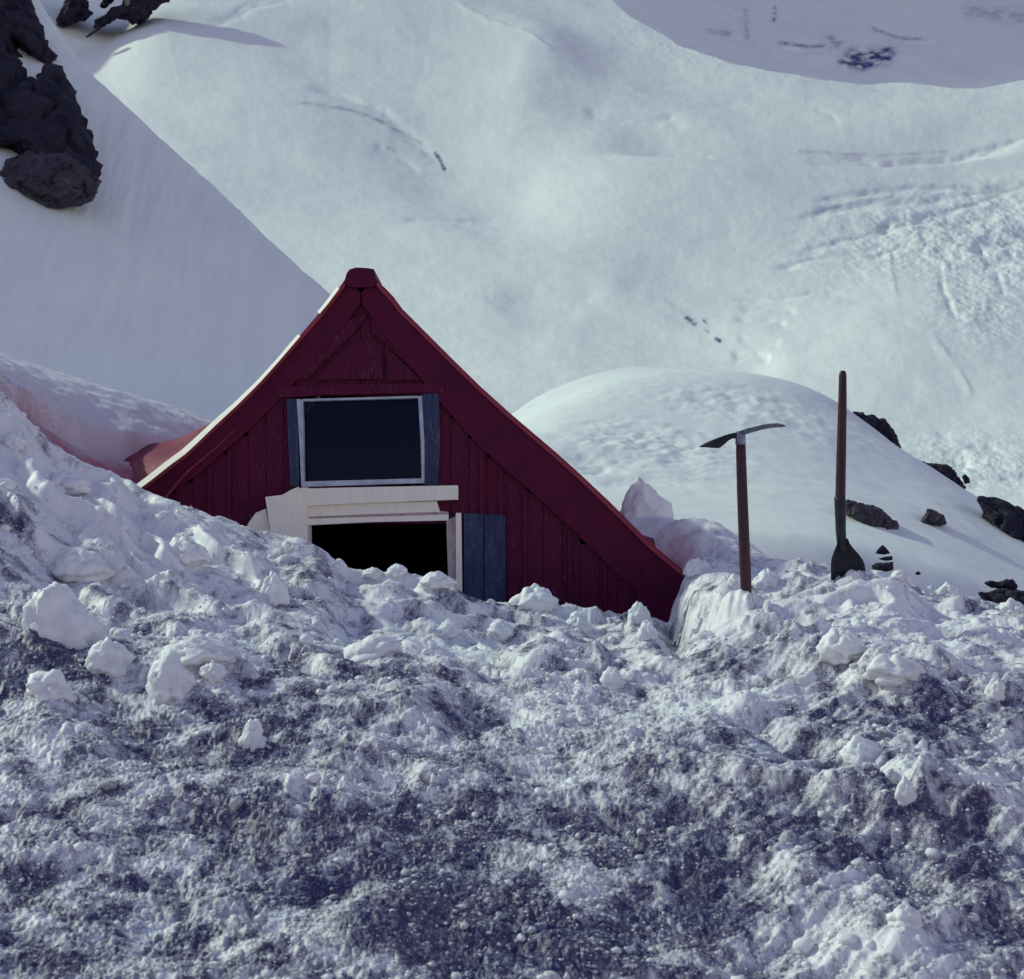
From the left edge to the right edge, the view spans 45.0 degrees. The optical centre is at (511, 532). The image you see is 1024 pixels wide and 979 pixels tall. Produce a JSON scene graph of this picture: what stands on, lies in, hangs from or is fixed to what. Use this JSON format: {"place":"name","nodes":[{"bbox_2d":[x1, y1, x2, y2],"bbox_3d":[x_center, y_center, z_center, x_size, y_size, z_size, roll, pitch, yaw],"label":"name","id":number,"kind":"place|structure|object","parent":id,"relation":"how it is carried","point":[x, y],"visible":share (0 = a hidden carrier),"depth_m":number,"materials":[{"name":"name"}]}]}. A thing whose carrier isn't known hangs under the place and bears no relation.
{"place":"outdoors","nodes":[
{"label":"outdoors","id":0,"kind":"place"},
{"bbox_2d":[0,352,1023,978],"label":"snow bank","id":1,"kind":"structure","parent":0,"point":[96,434],"depth_m":3.08,"materials":[{"name":"white snow"}]},
{"bbox_2d":[3,432,27,449],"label":"snow clod","id":2,"kind":"object","parent":1,"relation":"on","point":[16,440],"visible":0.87,"depth_m":5.05,"materials":[{"name":"white snow"}]},
{"bbox_2d":[25,669,76,702],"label":"snow clod","id":3,"kind":"object","parent":1,"relation":"on","point":[42,686],"visible":0.92,"depth_m":3.31,"materials":[{"name":"white snow"}]},
{"bbox_2d":[22,581,111,649],"bbox_3d":[-1.342,0.291,3.763,0.283,0.284,0.186,0,0,0],"label":"snow clod","id":4,"kind":"object","parent":1,"relation":"on","point":[55,611],"visible":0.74,"depth_m":3.71,"materials":[{"name":"white snow"}]},
{"bbox_2d":[50,470,91,496],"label":"snow clod","id":5,"kind":"object","parent":1,"relation":"on","point":[73,483],"visible":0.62,"depth_m":5.04,"materials":[{"name":"white snow"}]},
{"bbox_2d":[49,547,115,582],"bbox_3d":[-1.533,0.125,4.387,0.242,0.145,0.180,0,0,0],"label":"snow clod","id":6,"kind":"object","parent":1,"relation":"on","point":[76,564],"visible":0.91,"depth_m":4.33,"materials":[{"name":"white snow"}]},
{"bbox_2d":[84,636,135,676],"bbox_3d":[-1.172,0.369,3.588,0.152,0.137,0.115,0,0,0],"label":"snow clod","id":7,"kind":"object","parent":1,"relation":"on","point":[107,656],"visible":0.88,"depth_m":3.55,"materials":[{"name":"white snow"}]},
{"bbox_2d":[145,649,196,702],"bbox_3d":[-0.960,0.420,3.482,0.146,0.182,0.122,0,0,0],"label":"snow clod","id":8,"kind":"object","parent":1,"relation":"on","point":[170,676],"visible":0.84,"depth_m":3.45,"materials":[{"name":"white snow"}]},
{"bbox_2d":[169,536,209,566],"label":"snow clod","id":9,"kind":"object","parent":1,"relation":"on","point":[186,551],"visible":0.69,"depth_m":4.74,"materials":[{"name":"white snow"}]},
{"bbox_2d":[160,634,240,666],"bbox_3d":[-0.920,0.353,3.627,0.237,0.104,0.182,0,0,0],"label":"snow clod","id":10,"kind":"object","parent":1,"relation":"on","point":[198,650],"visible":0.84,"depth_m":3.59,"materials":[{"name":"white snow"}]},
{"bbox_2d":[198,660,226,682],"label":"snow clod","id":11,"kind":"object","parent":1,"relation":"on","point":[212,671],"visible":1,"depth_m":3.51,"materials":[{"name":"white snow"}]},
{"bbox_2d":[238,718,266,751],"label":"snow clod","id":12,"kind":"object","parent":1,"relation":"on","point":[252,738],"visible":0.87,"depth_m":3.18,"materials":[{"name":"white snow"}]},
{"bbox_2d":[260,571,289,606],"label":"snow clod","id":13,"kind":"object","parent":1,"relation":"on","point":[274,591],"visible":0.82,"depth_m":4.69,"materials":[{"name":"white snow"}]},
{"bbox_2d":[343,633,403,661],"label":"snow clod","id":14,"kind":"object","parent":1,"relation":"on","point":[375,646],"visible":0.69,"depth_m":3.90,"materials":[{"name":"white snow"}]},
{"bbox_2d":[362,567,384,579],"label":"snow clod","id":15,"kind":"object","parent":1,"relation":"on","point":[371,573],"visible":1,"depth_m":5.56,"materials":[{"name":"white snow"}]},
{"bbox_2d":[385,563,407,577],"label":"snow clod","id":16,"kind":"object","parent":1,"relation":"on","point":[395,570],"visible":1,"depth_m":5.55,"materials":[{"name":"white snow"}]},
{"bbox_2d":[124,267,685,622],"bbox_3d":[-0.865,-0.290,8.742,3.934,2.388,3.715,0,0,0],"label":"mountain hut","id":17,"kind":"object","parent":1,"relation":"on","point":[365,421],"visible":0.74,"depth_m":6.96,"materials":[{"name":"red paint"}]},
{"bbox_2d":[247,487,299,536],"bbox_3d":[-1.341,0.319,6.918,0.299,1.142,0.065,0,0,0],"label":"open door","id":18,"kind":"structure","parent":17,"relation":"in","point":[282,517],"depth_m":6.89,"materials":[{"name":"beige paint"}]},
{"bbox_2d":[297,396,423,487],"bbox_3d":[-0.853,-0.506,6.993,0.719,0.521,0.075,0,0,0],"label":"window","id":19,"kind":"structure","parent":17,"relation":"in","point":[358,441],"depth_m":7.00,"materials":[{"name":"black glass"}]},
{"bbox_2d":[418,571,456,589],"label":"snow clod","id":20,"kind":"object","parent":1,"relation":"on","point":[434,580],"visible":1,"depth_m":5.33,"materials":[{"name":"white snow"}]},
{"bbox_2d":[437,618,463,637],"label":"snow clod","id":21,"kind":"object","parent":1,"relation":"on","point":[449,628],"visible":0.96,"depth_m":4.92,"materials":[{"name":"white snow"}]},
{"bbox_2d":[487,618,513,640],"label":"snow clod","id":22,"kind":"object","parent":1,"relation":"on","point":[500,629],"visible":0.98,"depth_m":5.02,"materials":[{"name":"white snow"}]},
{"bbox_2d":[0,391,1023,978],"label":"snow crumbs","id":23,"kind":"object","parent":1,"relation":"on","point":[802,945],"visible":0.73,"depth_m":2.82,"materials":[{"name":"white snow"}]},
{"bbox_2d":[508,583,559,611],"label":"snow clod","id":24,"kind":"object","parent":1,"relation":"on","point":[534,597],"visible":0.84,"depth_m":5.52,"materials":[{"name":"white snow"}]},
{"bbox_2d":[566,610,591,633],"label":"snow clod","id":25,"kind":"object","parent":1,"relation":"on","point":[577,619],"visible":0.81,"depth_m":5.30,"materials":[{"name":"white snow"}]},
{"bbox_2d":[599,666,625,690],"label":"snow clod","id":26,"kind":"object","parent":1,"relation":"on","point":[611,679],"visible":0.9,"depth_m":3.94,"materials":[{"name":"white snow"}]},
{"bbox_2d":[627,601,653,626],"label":"snow clod","id":27,"kind":"object","parent":1,"relation":"on","point":[638,613],"visible":0.7,"depth_m":5.55,"materials":[{"name":"white snow"}]},
{"bbox_2d":[635,619,657,640],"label":"snow clod","id":28,"kind":"object","parent":1,"relation":"on","point":[647,630],"visible":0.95,"depth_m":4.65,"materials":[{"name":"white snow"}]},
{"bbox_2d":[620,476,673,518],"bbox_3d":[0.852,-0.139,7.905,0.380,0.442,0.214,0,0,-14],"label":"snow clod","id":29,"kind":"object","parent":1,"relation":"on","point":[642,499],"visible":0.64,"depth_m":7.84,"materials":[{"name":"white snow"}]},
{"bbox_2d":[682,558,712,577],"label":"snow clod","id":30,"kind":"object","parent":1,"relation":"on","point":[695,566],"visible":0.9,"depth_m":6.03,"materials":[{"name":"white snow"}]},
{"bbox_2d":[727,574,740,589],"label":"snow clod","id":31,"kind":"object","parent":1,"relation":"on","point":[733,582],"visible":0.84,"depth_m":5.20,"materials":[{"name":"white snow"}]},
{"bbox_2d":[699,423,785,592],"bbox_3d":[0.934,-0.026,5.000,0.346,0.828,0.066,0,0,0],"label":"ice axe","id":32,"kind":"object","parent":1,"relation":"on","point":[739,437],"visible":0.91,"depth_m":4.99,"materials":[{"name":"brown wood"}]},
{"bbox_2d":[752,568,780,589],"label":"snow clod","id":33,"kind":"object","parent":1,"relation":"on","point":[765,578],"visible":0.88,"depth_m":5.61,"materials":[{"name":"white snow"}]},
{"bbox_2d":[815,626,867,665],"bbox_3d":[1.028,0.356,3.837,0.174,0.127,0.128,0,0,-20],"label":"snow clod","id":34,"kind":"object","parent":1,"relation":"on","point":[840,645],"visible":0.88,"depth_m":3.81,"materials":[{"name":"white snow"}]},
{"bbox_2d":[831,371,864,579],"bbox_3d":[1.519,-0.088,5.601,0.158,1.286,0.054,0,0,0],"label":"snow shovel","id":35,"kind":"object","parent":1,"relation":"on","point":[846,557],"visible":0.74,"depth_m":5.58,"materials":[{"name":"brown wood"}]},
{"bbox_2d":[839,734,883,764],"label":"snow clod","id":36,"kind":"object","parent":1,"relation":"on","point":[857,746],"visible":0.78,"depth_m":3.20,"materials":[{"name":"white snow"}]},
{"bbox_2d":[862,653,926,687],"bbox_3d":[1.125,0.407,3.638,0.151,0.106,0.162,0,0,44],"label":"snow clod","id":37,"kind":"object","parent":1,"relation":"on","point":[891,671],"visible":0.98,"depth_m":3.59,"materials":[{"name":"white snow"}]},
{"bbox_2d":[890,569,912,582],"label":"snow clod","id":38,"kind":"object","parent":1,"relation":"on","point":[902,576],"visible":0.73,"depth_m":5.86,"materials":[{"name":"white snow"}]},
{"bbox_2d":[886,901,923,929],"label":"snow clod","id":39,"kind":"object","parent":1,"relation":"on","point":[905,913],"visible":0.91,"depth_m":2.35,"materials":[{"name":"white snow"}]},
{"bbox_2d":[894,775,917,805],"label":"snow clod","id":40,"kind":"object","parent":1,"relation":"on","point":[905,794],"visible":0.99,"depth_m":2.80,"materials":[{"name":"white snow"}]},
{"bbox_2d":[936,582,957,596],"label":"snow clod","id":41,"kind":"object","parent":1,"relation":"on","point":[947,589],"visible":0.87,"depth_m":6.01,"materials":[{"name":"white snow"}]},
{"bbox_2d":[984,676,1005,700],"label":"snow clod","id":42,"kind":"object","parent":1,"relation":"on","point":[995,688],"visible":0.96,"depth_m":3.53,"materials":[{"name":"white snow"}]},
{"bbox_2d":[978,589,1023,605],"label":"rock","id":43,"kind":"object","parent":1,"relation":"on","point":[998,596],"visible":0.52,"depth_m":9.02,"materials":[{"name":"black stone"}]},
{"bbox_2d":[984,579,1017,590],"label":"rock","id":44,"kind":"object","parent":43,"relation":"on","point":[1011,584],"visible":0.94,"depth_m":9.36,"materials":[{"name":"black stone"}]},
{"bbox_2d":[995,598,1023,612],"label":"snow clod","id":45,"kind":"object","parent":1,"relation":"on","point":[1011,605],"visible":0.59,"depth_m":5.39,"materials":[{"name":"white snow"}]},
{"bbox_2d":[0,0,1023,596],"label":"snow slope","id":46,"kind":"structure","parent":0,"point":[160,270],"depth_m":20.46,"materials":[{"name":"white snow"}]},
{"bbox_2d":[0,0,57,63],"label":"rock outcrop","id":47,"kind":"object","parent":46,"relation":"on","point":[21,27],"visible":0.87,"depth_m":29.30,"materials":[{"name":"black stone"}]},
{"bbox_2d":[0,150,100,208],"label":"rock outcrop","id":48,"kind":"object","parent":46,"relation":"on","point":[58,180],"visible":0.98,"depth_m":23.89,"materials":[{"name":"black stone"}]},
{"bbox_2d":[0,42,102,181],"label":"rock outcrop","id":49,"kind":"object","parent":46,"relation":"on","point":[41,111],"visible":0.78,"depth_m":25.55,"materials":[{"name":"black stone"}]},
{"bbox_2d":[846,499,898,529],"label":"rock","id":50,"kind":"object","parent":46,"relation":"on","point":[871,515],"visible":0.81,"depth_m":11.46,"materials":[{"name":"grey stone"}]},
{"bbox_2d":[853,411,900,447],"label":"rock","id":51,"kind":"object","parent":46,"relation":"on","point":[882,426],"visible":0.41,"depth_m":17.43,"materials":[{"name":"grey stone"}]},
{"bbox_2d":[872,562,892,571],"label":"rock","id":52,"kind":"object","parent":46,"relation":"on","point":[886,566],"visible":0.95,"depth_m":9.91,"materials":[{"name":"black stone"}]},
{"bbox_2d":[879,556,892,560],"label":"rock","id":53,"kind":"object","parent":52,"relation":"on","point":[887,558],"visible":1,"depth_m":9.97,"materials":[{"name":"black stone"}]},
{"bbox_2d":[875,545,889,554],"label":"rock","id":54,"kind":"object","parent":53,"relation":"on","point":[882,549],"visible":1,"depth_m":10.02,"materials":[{"name":"black stone"}]},
{"bbox_2d":[921,509,946,526],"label":"rock","id":55,"kind":"object","parent":46,"relation":"on","point":[932,517],"visible":0.89,"depth_m":12.19,"materials":[{"name":"grey stone"}]},
{"bbox_2d":[922,461,965,488],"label":"rock","id":56,"kind":"object","parent":46,"relation":"on","point":[948,471],"visible":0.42,"depth_m":15.87,"materials":[{"name":"grey stone"}]},
{"bbox_2d":[962,474,969,483],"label":"rock","id":57,"kind":"object","parent":46,"relation":"on","point":[966,478],"visible":1,"depth_m":15.57,"materials":[{"name":"black stone"}]},
{"bbox_2d":[977,496,1023,541],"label":"rock","id":58,"kind":"object","parent":46,"relation":"on","point":[1007,517],"visible":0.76,"depth_m":13.43,"materials":[{"name":"grey stone"}]},
{"bbox_2d":[40,0,1023,509],"bbox_3d":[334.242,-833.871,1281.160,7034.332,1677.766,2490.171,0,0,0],"label":"glacier","id":59,"kind":"object","parent":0,"point":[514,204],"visible":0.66,"depth_m":335.69,"materials":[{"name":"white snow"}]},
{"bbox_2d":[56,0,93,27],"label":"headwall rock","id":60,"kind":"object","parent":59,"relation":"on","point":[73,12],"visible":0.99,"depth_m":551.78,"materials":[{"name":"black stone"}]},
{"bbox_2d":[85,26,100,37],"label":"headwall rock","id":61,"kind":"object","parent":59,"relation":"on","point":[91,33],"visible":1,"depth_m":528.00,"materials":[{"name":"black stone"}]},
{"bbox_2d":[100,0,113,8],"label":"headwall rock","id":62,"kind":"object","parent":59,"relation":"on","point":[104,4],"visible":1,"depth_m":565.58,"materials":[{"name":"black stone"}]},
{"bbox_2d":[93,0,169,28],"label":"headwall rock","id":63,"kind":"object","parent":59,"relation":"on","point":[137,12],"visible":0.98,"depth_m":551.15,"materials":[{"name":"black stone"}]}
]}

